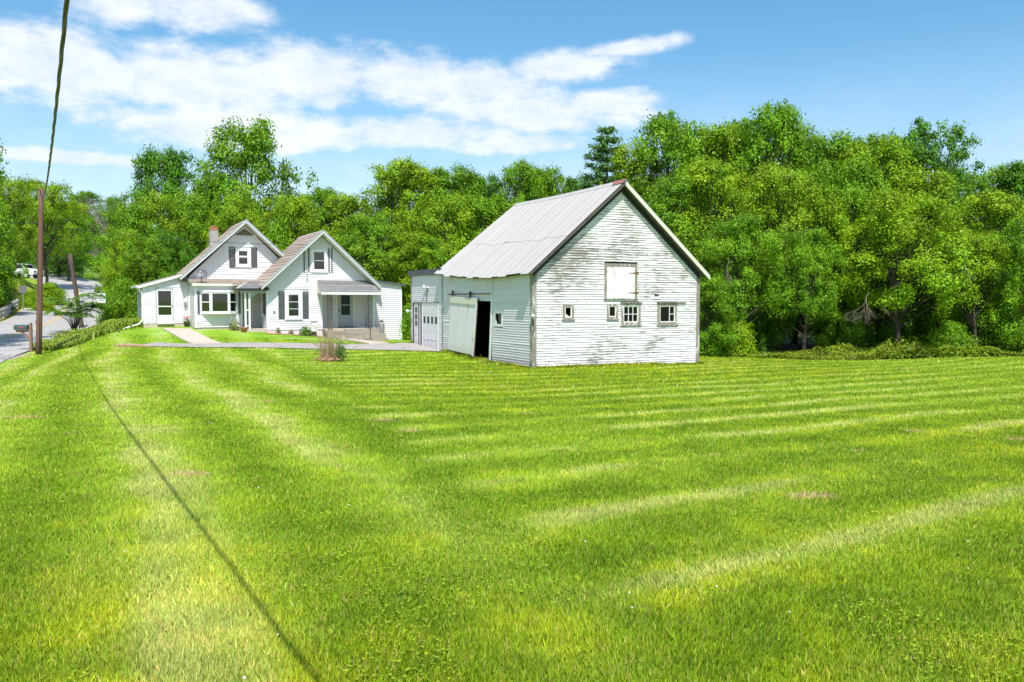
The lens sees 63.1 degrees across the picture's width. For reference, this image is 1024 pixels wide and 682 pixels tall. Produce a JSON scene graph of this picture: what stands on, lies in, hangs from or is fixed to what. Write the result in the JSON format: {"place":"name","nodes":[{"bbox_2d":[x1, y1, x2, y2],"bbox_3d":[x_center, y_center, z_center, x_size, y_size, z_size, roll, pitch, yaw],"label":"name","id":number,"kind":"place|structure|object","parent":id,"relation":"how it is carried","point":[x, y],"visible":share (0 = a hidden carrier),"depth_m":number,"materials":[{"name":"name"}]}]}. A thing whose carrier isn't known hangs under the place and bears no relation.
{"place":"outdoors","nodes":[
{"label":"outdoors","id":0,"kind":"place"},
{"bbox_2d":[0,274,102,362],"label":"road","id":1,"kind":"structure","parent":0,"point":[13,342],"depth_m":66.22,"materials":[{"name":"grey asphalt"}]},
{"bbox_2d":[162,328,220,343],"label":"path","id":2,"kind":"structure","parent":0,"point":[188,335],"depth_m":46.80,"materials":[{"name":"grey concrete"}]},
{"bbox_2d":[142,342,441,350],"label":"driveway","id":3,"kind":"structure","parent":0,"point":[407,346],"depth_m":43.63,"materials":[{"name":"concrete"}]},
{"bbox_2d":[0,263,1023,681],"bbox_3d":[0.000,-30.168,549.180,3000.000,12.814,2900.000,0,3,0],"label":"ground","id":4,"kind":"structure","parent":0,"point":[228,333],"depth_m":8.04,"materials":[{"name":"green plant"}]},
{"bbox_2d":[0,191,18,303],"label":"leafy tree","id":5,"kind":"object","parent":4,"relation":"on","point":[4,277],"visible":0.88,"depth_m":71.34,"materials":[{"name":"green plant"}]},
{"bbox_2d":[0,138,18,260],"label":"leafy tree","id":6,"kind":"object","parent":4,"relation":"on","point":[4,224],"visible":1,"depth_m":44.09,"materials":[{"name":"green plant"}]},
{"bbox_2d":[0,299,18,319],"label":"guard rail","id":7,"kind":"object","parent":4,"relation":"on","point":[6,310],"visible":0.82,"depth_m":72.45,"materials":[{"name":"grey metal"}]},
{"bbox_2d":[0,217,33,299],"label":"leafy tree","id":8,"kind":"object","parent":4,"relation":"on","point":[17,253],"visible":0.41,"depth_m":84.13,"materials":[{"name":"green plant"}]},
{"bbox_2d":[14,323,32,351],"bbox_3d":[-25.457,-0.093,43.544,0.915,1.700,0.276,0,3,0],"label":"mailbox","id":9,"kind":"object","parent":4,"relation":"on","point":[22,329],"visible":0.96,"depth_m":43.49,"materials":[{"name":"brown wood"}]},
{"bbox_2d":[0,173,51,298],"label":"leafy tree","id":10,"kind":"object","parent":4,"relation":"on","point":[14,195],"visible":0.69,"depth_m":85.19,"materials":[{"name":"green plant"}]},
{"bbox_2d":[18,289,43,307],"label":"bush","id":11,"kind":"object","parent":4,"relation":"on","point":[30,295],"visible":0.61,"depth_m":83.37,"materials":[{"name":"green plant"}]},
{"bbox_2d":[35,188,43,354],"bbox_3d":[-23.709,-3.303,41.873,0.639,8.626,0.325,0,3,0],"label":"utility pole","id":12,"kind":"object","parent":4,"relation":"on","point":[39,313],"visible":0.93,"depth_m":41.80,"materials":[{"name":"brown wood"}]},
{"bbox_2d":[40,0,69,197],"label":"overhead cable","id":13,"kind":"object","parent":12,"relation":"attached to","point":[64,28],"visible":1,"depth_m":7.85,"materials":[{"name":"black plastic"}]},
{"bbox_2d":[25,296,57,310],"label":"bush","id":14,"kind":"object","parent":4,"relation":"on","point":[48,306],"visible":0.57,"depth_m":79.95,"materials":[{"name":"green plant"}]},
{"bbox_2d":[22,282,72,304],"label":"bush","id":15,"kind":"object","parent":4,"relation":"on","point":[51,289],"visible":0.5,"depth_m":87.27,"materials":[{"name":"green plant"}]},
{"bbox_2d":[8,178,92,283],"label":"leafy tree","id":16,"kind":"object","parent":4,"relation":"on","point":[54,191],"visible":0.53,"depth_m":103.44,"materials":[{"name":"green plant"}]},
{"bbox_2d":[25,222,94,276],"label":"leafy tree","id":17,"kind":"object","parent":4,"relation":"on","point":[59,267],"visible":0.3,"depth_m":123.92,"materials":[{"name":"green plant"}]},
{"bbox_2d":[45,202,100,280],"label":"leafy tree","id":18,"kind":"object","parent":4,"relation":"on","point":[82,247],"visible":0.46,"depth_m":117.39,"materials":[{"name":"green plant"}]},
{"bbox_2d":[43,292,108,329],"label":"sumac tree","id":19,"kind":"object","parent":4,"relation":"on","point":[71,305],"visible":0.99,"depth_m":54.24,"materials":[{"name":"green plant"}]},
{"bbox_2d":[68,254,83,327],"bbox_3d":[-31.254,-3.400,59.905,1.045,5.658,0.340,0,3,0],"label":"utility pole","id":20,"kind":"object","parent":4,"relation":"on","point":[76,293],"visible":0.62,"depth_m":59.76,"materials":[{"name":"brown wood"}]},
{"bbox_2d":[64,190,106,234],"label":"leafy tree","id":21,"kind":"object","parent":4,"relation":"on","point":[81,196],"visible":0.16,"depth_m":175.28,"materials":[{"name":"green plant"}]},
{"bbox_2d":[33,317,156,350],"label":"day lilies","id":22,"kind":"object","parent":4,"relation":"on","point":[73,338],"visible":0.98,"depth_m":47.41,"materials":[{"name":"green plant"}]},
{"bbox_2d":[75,188,130,256],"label":"tree","id":23,"kind":"object","parent":4,"relation":"on","point":[96,216],"visible":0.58,"depth_m":102.12,"materials":[{"name":"green plant"}]},
{"bbox_2d":[92,194,128,234],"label":"leafy tree","id":24,"kind":"object","parent":4,"relation":"on","point":[110,201],"visible":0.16,"depth_m":174.57,"materials":[{"name":"green plant"}]},
{"bbox_2d":[94,273,137,323],"bbox_3d":[-26.602,-1.923,56.794,3.115,5.554,3.120,0,3,3],"label":"bush","id":25,"kind":"object","parent":4,"relation":"on","point":[120,290],"visible":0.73,"depth_m":56.50,"materials":[{"name":"green plant"}]},
{"bbox_2d":[83,199,168,322],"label":"leafy tree","id":26,"kind":"object","parent":4,"relation":"on","point":[123,216],"visible":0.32,"depth_m":62.98,"materials":[{"name":"green plant"}]},
{"bbox_2d":[98,226,157,315],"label":"leafy tree","id":27,"kind":"object","parent":4,"relation":"on","point":[107,272],"visible":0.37,"depth_m":59.06,"materials":[{"name":"green plant"}]},
{"bbox_2d":[117,230,181,293],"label":"leafy tree","id":28,"kind":"object","parent":4,"relation":"on","point":[149,249],"visible":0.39,"depth_m":59.13,"materials":[{"name":"green plant"}]},
{"bbox_2d":[119,189,197,279],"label":"leafy tree","id":29,"kind":"object","parent":4,"relation":"on","point":[157,205],"visible":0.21,"depth_m":65.14,"materials":[{"name":"green plant"}]},
{"bbox_2d":[118,142,208,252],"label":"leafy tree","id":30,"kind":"object","parent":4,"relation":"on","point":[171,169],"visible":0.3,"depth_m":74.66,"materials":[{"name":"green plant"}]},
{"bbox_2d":[145,228,198,278],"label":"leafy tree","id":31,"kind":"object","parent":4,"relation":"on","point":[186,256],"visible":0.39,"depth_m":60.47,"materials":[{"name":"green plant"}]},
{"bbox_2d":[166,189,226,267],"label":"leafy tree","id":32,"kind":"object","parent":4,"relation":"on","point":[200,226],"visible":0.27,"depth_m":66.87,"materials":[{"name":"green plant"}]},
{"bbox_2d":[189,167,229,235],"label":"leafy tree","id":33,"kind":"object","parent":4,"relation":"on","point":[209,180],"visible":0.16,"depth_m":70.73,"materials":[{"name":"green plant"}]},
{"bbox_2d":[198,189,263,252],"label":"leafy tree","id":34,"kind":"object","parent":4,"relation":"on","point":[234,210],"visible":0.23,"depth_m":64.78,"materials":[{"name":"green plant"}]},
{"bbox_2d":[166,113,332,268],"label":"leafy tree","id":35,"kind":"object","parent":4,"relation":"on","point":[256,141],"visible":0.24,"depth_m":71.37,"materials":[{"name":"green plant"}]},
{"bbox_2d":[118,219,406,339],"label":"house","id":36,"kind":"structure","parent":4,"relation":"on","point":[263,283],"depth_m":50.77,"materials":[{"name":"white plastic"}]},
{"bbox_2d":[156,288,173,322],"bbox_3d":[-20.999,-2.145,50.471,0.980,2.060,0.050,-1,3,-27],"label":"storm door","id":37,"kind":"structure","parent":36,"relation":"in","point":[164,296],"depth_m":50.47,"materials":[{"name":"metal"}]},
{"bbox_2d":[200,290,237,313],"bbox_3d":[-17.292,-2.299,49.345,2.160,1.400,0.501,-1,3,-27],"label":"bay window","id":38,"kind":"structure","parent":36,"relation":"in","point":[211,301],"depth_m":49.14,"materials":[{"name":"white wood"}]},
{"bbox_2d":[235,248,250,266],"bbox_3d":[-16.888,-5.237,52.419,0.960,1.195,0.095,-1,3,-27],"label":"window","id":39,"kind":"structure","parent":36,"relation":"in","point":[243,255],"depth_m":52.44,"materials":[{"name":"white"}]},
{"bbox_2d":[252,294,258,325],"bbox_3d":[-15.808,-1.913,51.450,0.450,2.180,0.100,-1,3,-27],"label":"entry door","id":40,"kind":"structure","parent":36,"relation":"in","point":[255,299],"depth_m":51.45,"materials":[{"name":"white"}]},
{"bbox_2d":[285,291,301,319],"bbox_3d":[-13.087,-2.150,50.026,1.070,1.725,0.105,-1,3,-27],"label":"window","id":41,"kind":"structure","parent":36,"relation":"in","point":[293,299],"depth_m":50.05,"materials":[{"name":"white"}]},
{"bbox_2d":[311,249,327,272],"bbox_3d":[-11.685,-4.863,50.621,1.040,1.405,0.100,-1,3,-27],"label":"window","id":42,"kind":"structure","parent":36,"relation":"in","point":[318,256],"depth_m":50.64,"materials":[{"name":"white"}]},
{"bbox_2d":[336,295,353,326],"bbox_3d":[-10.506,-1.970,52.613,1.140,2.220,0.100,-1,3,-27],"label":"front door","id":43,"kind":"structure","parent":36,"relation":"in","point":[344,303],"depth_m":52.61,"materials":[{"name":"metal"}]},
{"bbox_2d":[265,210,295,251],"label":"leafy tree","id":44,"kind":"object","parent":4,"relation":"on","point":[278,234],"visible":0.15,"depth_m":63.35,"materials":[{"name":"green plant"}]},
{"bbox_2d":[244,192,321,246],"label":"leafy tree","id":45,"kind":"object","parent":4,"relation":"on","point":[299,206],"visible":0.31,"depth_m":64.82,"materials":[{"name":"green plant"}]},
{"bbox_2d":[261,186,346,236],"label":"leafy tree","id":46,"kind":"object","parent":4,"relation":"on","point":[319,195],"visible":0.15,"depth_m":70.48,"materials":[{"name":"green plant"}]},
{"bbox_2d":[304,320,351,361],"bbox_3d":[-7.952,-0.055,35.877,2.345,1.916,1.734,0,3,0],"label":"twiggy shrub","id":47,"kind":"object","parent":4,"relation":"on","point":[325,355],"visible":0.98,"depth_m":35.88,"materials":[{"name":"brown plant"}]},
{"bbox_2d":[316,192,383,279],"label":"leafy tree","id":48,"kind":"object","parent":4,"relation":"on","point":[349,206],"visible":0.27,"depth_m":66.69,"materials":[{"name":"green plant"}]},
{"bbox_2d":[324,328,388,340],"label":"stone steps","id":49,"kind":"structure","parent":4,"relation":"on","point":[364,334],"depth_m":50.38,"materials":[{"name":"grey stone"}]},
{"bbox_2d":[336,211,404,281],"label":"leafy tree","id":50,"kind":"object","parent":4,"relation":"on","point":[354,239],"visible":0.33,"depth_m":58.83,"materials":[{"name":"green plant"}]},
{"bbox_2d":[348,155,440,280],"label":"leafy tree","id":51,"kind":"object","parent":4,"relation":"on","point":[398,172],"visible":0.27,"depth_m":64.52,"materials":[{"name":"green plant"}]},
{"bbox_2d":[369,229,438,333],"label":"leafy tree","id":52,"kind":"object","parent":4,"relation":"on","point":[404,252],"visible":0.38,"depth_m":56.05,"materials":[{"name":"green plant"}]},
{"bbox_2d":[399,301,410,339],"bbox_3d":[-6.697,-0.740,54.165,2.578,3.749,2.583,1,3,28],"label":"bush","id":53,"kind":"object","parent":4,"relation":"on","point":[406,323],"visible":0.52,"depth_m":53.43,"materials":[{"name":"green plant"}]},
{"bbox_2d":[393,234,451,305],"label":"leafy tree","id":54,"kind":"object","parent":4,"relation":"on","point":[435,241],"visible":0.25,"depth_m":56.20,"materials":[{"name":"green plant"}]},
{"bbox_2d":[406,268,441,349],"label":"garage","id":55,"kind":"structure","parent":4,"relation":"on","point":[426,307],"depth_m":43.47,"materials":[{"name":"grey"}]},
{"bbox_2d":[423,305,437,348],"bbox_3d":[-4.220,-0.690,43.128,0.034,2.320,2.120,-1,3,-27],"label":"garage door","id":56,"kind":"structure","parent":55,"relation":"in","point":[430,312],"depth_m":43.06,"materials":[{"name":"paint"}]},
{"bbox_2d":[382,188,482,299],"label":"leafy tree","id":57,"kind":"object","parent":4,"relation":"on","point":[429,220],"visible":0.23,"depth_m":58.76,"materials":[{"name":"green plant"}]},
{"bbox_2d":[416,161,496,239],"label":"leafy tree","id":58,"kind":"object","parent":4,"relation":"on","point":[456,185],"visible":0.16,"depth_m":66.81,"materials":[{"name":"green plant"}]},
{"bbox_2d":[441,191,526,250],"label":"leafy tree","id":59,"kind":"object","parent":4,"relation":"on","point":[490,212],"visible":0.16,"depth_m":59.75,"materials":[{"name":"green plant"}]},
{"bbox_2d":[468,171,516,229],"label":"leafy tree","id":60,"kind":"object","parent":4,"relation":"on","point":[493,185],"visible":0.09,"depth_m":69.06,"materials":[{"name":"green plant"}]},
{"bbox_2d":[0,370,1023,681],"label":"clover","id":61,"kind":"object","parent":4,"relation":"on","point":[526,550],"depth_m":5.78,"materials":[{"name":"green plant"}]},
{"bbox_2d":[494,156,547,202],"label":"leafy tree","id":62,"kind":"object","parent":4,"relation":"on","point":[526,171],"visible":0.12,"depth_m":68.68,"materials":[{"name":"green plant"}]},
{"bbox_2d":[530,164,572,199],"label":"leafy tree","id":63,"kind":"object","parent":4,"relation":"on","point":[549,182],"visible":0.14,"depth_m":71.05,"materials":[{"name":"green plant"}]},
{"bbox_2d":[434,179,709,368],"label":"barn","id":64,"kind":"structure","parent":4,"relation":"on","point":[612,272],"depth_m":35.57,"materials":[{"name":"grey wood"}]},
{"bbox_2d":[448,290,478,355],"bbox_3d":[-2.346,-0.870,39.101,0.194,3.017,3.272,-1,3,-27],"label":"sliding door","id":65,"kind":"structure","parent":64,"relation":"in","point":[464,310],"depth_m":38.96,"materials":[{"name":"white wood"}]},
{"bbox_2d":[606,304,618,319],"bbox_3d":[4.230,-1.233,35.110,0.620,0.685,0.105,-1,3,-27],"label":"window","id":66,"kind":"structure","parent":64,"relation":"in","point":[612,309],"depth_m":35.13,"materials":[{"name":"white wood"}]},
{"bbox_2d":[604,263,638,298],"bbox_3d":[4.631,-2.513,35.232,1.790,1.500,0.100,-1,3,-27],"label":"hayloft door","id":67,"kind":"structure","parent":64,"relation":"in","point":[620,281],"depth_m":35.22,"materials":[{"name":"paint"}]},
{"bbox_2d":[620,302,642,325],"bbox_3d":[5.070,-1.148,35.536,1.110,0.995,0.120,-1,3,-27],"label":"window","id":68,"kind":"structure","parent":64,"relation":"in","point":[630,311],"depth_m":35.57,"materials":[{"name":"white wood"}]},
{"bbox_2d":[657,302,686,325],"bbox_3d":[6.971,-1.187,36.518,1.570,1.015,0.120,-1,3,-27],"label":"window","id":69,"kind":"structure","parent":64,"relation":"in","point":[666,311],"depth_m":36.45,"materials":[{"name":"white wood"}]},
{"bbox_2d":[560,172,591,193],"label":"leafy tree","id":70,"kind":"object","parent":4,"relation":"on","point":[574,182],"visible":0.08,"depth_m":73.05,"materials":[{"name":"green plant"}]},
{"bbox_2d":[572,125,631,191],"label":"pine tree","id":71,"kind":"object","parent":4,"relation":"on","point":[599,176],"visible":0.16,"depth_m":64.91,"materials":[{"name":"green plant"}]},
{"bbox_2d":[597,141,663,204],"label":"leafy tree","id":72,"kind":"object","parent":4,"relation":"on","point":[632,167],"visible":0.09,"depth_m":58.80,"materials":[{"name":"green plant"}]},
{"bbox_2d":[627,108,730,262],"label":"leafy tree","id":73,"kind":"object","parent":4,"relation":"on","point":[664,128],"visible":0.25,"depth_m":56.50,"materials":[{"name":"green plant"}]},
{"bbox_2d":[641,171,722,324],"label":"leafy tree","id":74,"kind":"object","parent":4,"relation":"on","point":[670,194],"visible":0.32,"depth_m":49.60,"materials":[{"name":"green plant"}]},
{"bbox_2d":[670,120,742,253],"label":"leafy tree","id":75,"kind":"object","parent":4,"relation":"on","point":[707,138],"visible":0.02,"depth_m":61.35,"materials":[{"name":"green plant"}]},
{"bbox_2d":[700,326,724,356],"bbox_3d":[11.046,0.416,45.706,1.566,2.603,1.563,-1,3,-17],"label":"bush","id":76,"kind":"object","parent":4,"relation":"on","point":[719,351],"visible":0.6,"depth_m":45.29,"materials":[{"name":"green plant"}]},
{"bbox_2d":[689,119,757,324],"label":"leafy tree","id":77,"kind":"object","parent":4,"relation":"on","point":[724,138],"visible":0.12,"depth_m":60.09,"materials":[{"name":"green plant"}]},
{"bbox_2d":[699,274,754,356],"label":"leafy tree","id":78,"kind":"object","parent":4,"relation":"on","point":[723,305],"visible":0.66,"depth_m":45.14,"materials":[{"name":"green plant"}]},
{"bbox_2d":[671,153,788,342],"bbox_3d":[12.421,-5.177,52.159,8.759,12.692,7.799,-1,3,-25],"label":"leafy tree","id":79,"kind":"object","parent":4,"relation":"on","point":[703,170],"visible":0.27,"depth_m":50.68,"materials":[{"name":"green plant"}]},
{"bbox_2d":[719,310,761,356],"bbox_3d":[12.476,0.173,46.371,2.846,3.944,2.841,-2,4,-38],"label":"bush","id":80,"kind":"object","parent":4,"relation":"on","point":[744,345],"visible":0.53,"depth_m":45.51,"materials":[{"name":"green plant"}]},
{"bbox_2d":[693,208,809,324],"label":"leafy tree","id":81,"kind":"object","parent":4,"relation":"on","point":[740,247],"visible":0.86,"depth_m":45.84,"materials":[{"name":"green plant"}]},
{"bbox_2d":[734,249,799,351],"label":"leafy tree","id":82,"kind":"object","parent":4,"relation":"on","point":[761,325],"visible":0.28,"depth_m":49.89,"materials":[{"name":"green plant"}]},
{"bbox_2d":[714,98,823,344],"bbox_3d":[17.917,-8.062,59.361,10.099,18.344,8.993,0,3,3],"label":"leafy tree","id":83,"kind":"object","parent":4,"relation":"on","point":[780,118],"visible":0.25,"depth_m":58.32,"materials":[{"name":"green plant"}]},
{"bbox_2d":[731,159,848,351],"bbox_3d":[16.213,-5.028,51.370,7.149,12.616,7.498,3,4,45],"label":"leafy tree","id":84,"kind":"object","parent":4,"relation":"on","point":[793,192],"visible":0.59,"depth_m":50.53,"materials":[{"name":"green plant"}]},
{"bbox_2d":[770,121,822,343],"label":"leafy tree","id":85,"kind":"object","parent":4,"relation":"on","point":[809,126],"visible":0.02,"depth_m":62.95,"materials":[{"name":"green plant"}]},
{"bbox_2d":[753,225,851,351],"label":"leafy tree","id":86,"kind":"object","parent":4,"relation":"on","point":[808,303],"visible":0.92,"depth_m":46.65,"materials":[{"name":"green plant"}]},
{"bbox_2d":[771,128,859,346],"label":"leafy tree","id":87,"kind":"object","parent":4,"relation":"on","point":[813,155],"visible":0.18,"depth_m":58.20,"materials":[{"name":"green plant"}]},
{"bbox_2d":[802,254,885,350],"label":"leafy tree","id":88,"kind":"object","parent":4,"relation":"on","point":[852,333],"visible":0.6,"depth_m":49.28,"materials":[{"name":"green plant"}]},
{"bbox_2d":[794,154,921,340],"bbox_3d":[21.833,-5.172,52.616,8.065,12.785,7.689,1,3,13],"label":"leafy tree","id":89,"kind":"object","parent":4,"relation":"on","point":[865,179],"visible":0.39,"depth_m":51.63,"materials":[{"name":"green plant"}]},
{"bbox_2d":[702,336,1023,360],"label":"undergrowth","id":90,"kind":"object","parent":4,"relation":"on","point":[897,350],"visible":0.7,"depth_m":44.82,"materials":[{"name":"green plant"}]},
{"bbox_2d":[811,130,932,332],"bbox_3d":[24.955,-6.726,57.344,8.692,15.585,9.761,2,4,41],"label":"leafy tree","id":91,"kind":"object","parent":4,"relation":"on","point":[878,150],"visible":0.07,"depth_m":56.66,"materials":[{"name":"green plant"}]},
{"bbox_2d":[848,268,917,348],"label":"leafy tree","id":92,"kind":"object","parent":4,"relation":"on","point":[883,334],"visible":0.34,"depth_m":50.50,"materials":[{"name":"green plant"}]},
{"bbox_2d":[808,186,979,344],"bbox_3d":[21.902,-3.700,46.624,9.266,10.054,9.718,0,3,3],"label":"leafy tree","id":93,"kind":"object","parent":4,"relation":"on","point":[896,228],"visible":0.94,"depth_m":46.02,"materials":[{"name":"green plant"}]},
{"bbox_2d":[854,165,983,346],"bbox_3d":[26.424,-5.069,53.783,8.974,12.287,8.295,-3,4,-43],"label":"leafy tree","id":94,"kind":"object","parent":4,"relation":"on","point":[939,189],"visible":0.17,"depth_m":52.44,"materials":[{"name":"green plant"}]},
{"bbox_2d":[881,116,988,329],"bbox_3d":[30.723,-7.814,62.160,8.170,17.302,9.194,-1,3,-27],"label":"leafy tree","id":95,"kind":"object","parent":4,"relation":"on","point":[932,158],"visible":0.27,"depth_m":60.10,"materials":[{"name":"green plant"}]},
{"bbox_2d":[900,260,978,344],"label":"leafy tree","id":96,"kind":"object","parent":4,"relation":"on","point":[930,326],"visible":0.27,"depth_m":50.28,"materials":[{"name":"green plant"}]},
{"bbox_2d":[921,320,981,357],"bbox_3d":[24.132,0.348,45.522,2.807,3.196,2.812,-1,3,-20],"label":"bush","id":97,"kind":"object","parent":4,"relation":"on","point":[951,334],"visible":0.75,"depth_m":45.32,"materials":[{"name":"green plant"}]},
{"bbox_2d":[937,165,979,229],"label":"leafy tree","id":98,"kind":"object","parent":4,"relation":"on","point":[966,180],"visible":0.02,"depth_m":64.67,"materials":[{"name":"green plant"}]},
{"bbox_2d":[923,226,1023,345],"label":"leafy tree","id":99,"kind":"object","parent":4,"relation":"on","point":[974,308],"visible":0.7,"depth_m":46.61,"materials":[{"name":"green plant"}]},
{"bbox_2d":[938,186,1023,344],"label":"leafy tree","id":100,"kind":"object","parent":4,"relation":"on","point":[1001,206],"visible":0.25,"depth_m":51.08,"materials":[{"name":"green plant"}]},
{"bbox_2d":[952,162,1023,313],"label":"leafy tree","id":101,"kind":"object","parent":4,"relation":"on","point":[983,184],"visible":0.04,"depth_m":56.82,"materials":[{"name":"green plant"}]},
{"bbox_2d":[960,215,1023,351],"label":"leafy tree","id":102,"kind":"object","parent":4,"relation":"on","point":[1017,242],"visible":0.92,"depth_m":45.77,"materials":[{"name":"green plant"}]},
{"bbox_2d":[967,257,1022,348],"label":"leafy tree","id":103,"kind":"object","parent":4,"relation":"on","point":[1006,274],"visible":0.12,"depth_m":50.05,"materials":[{"name":"green plant"}]},
{"bbox_2d":[983,158,1023,236],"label":"leafy tree","id":104,"kind":"object","parent":4,"relation":"on","point":[1014,168],"visible":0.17,"depth_m":55.55,"materials":[{"name":"green plant"}]},
{"bbox_2d":[1002,323,1023,351],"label":"bush","id":105,"kind":"object","parent":4,"relation":"on","point":[1014,344],"visible":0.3,"depth_m":45.46,"materials":[{"name":"green plant"}]},
{"bbox_2d":[0,0,1023,263],"label":"sky","id":106,"kind":"structure","parent":0,"point":[345,86],"materials":[{"name":"blue"}]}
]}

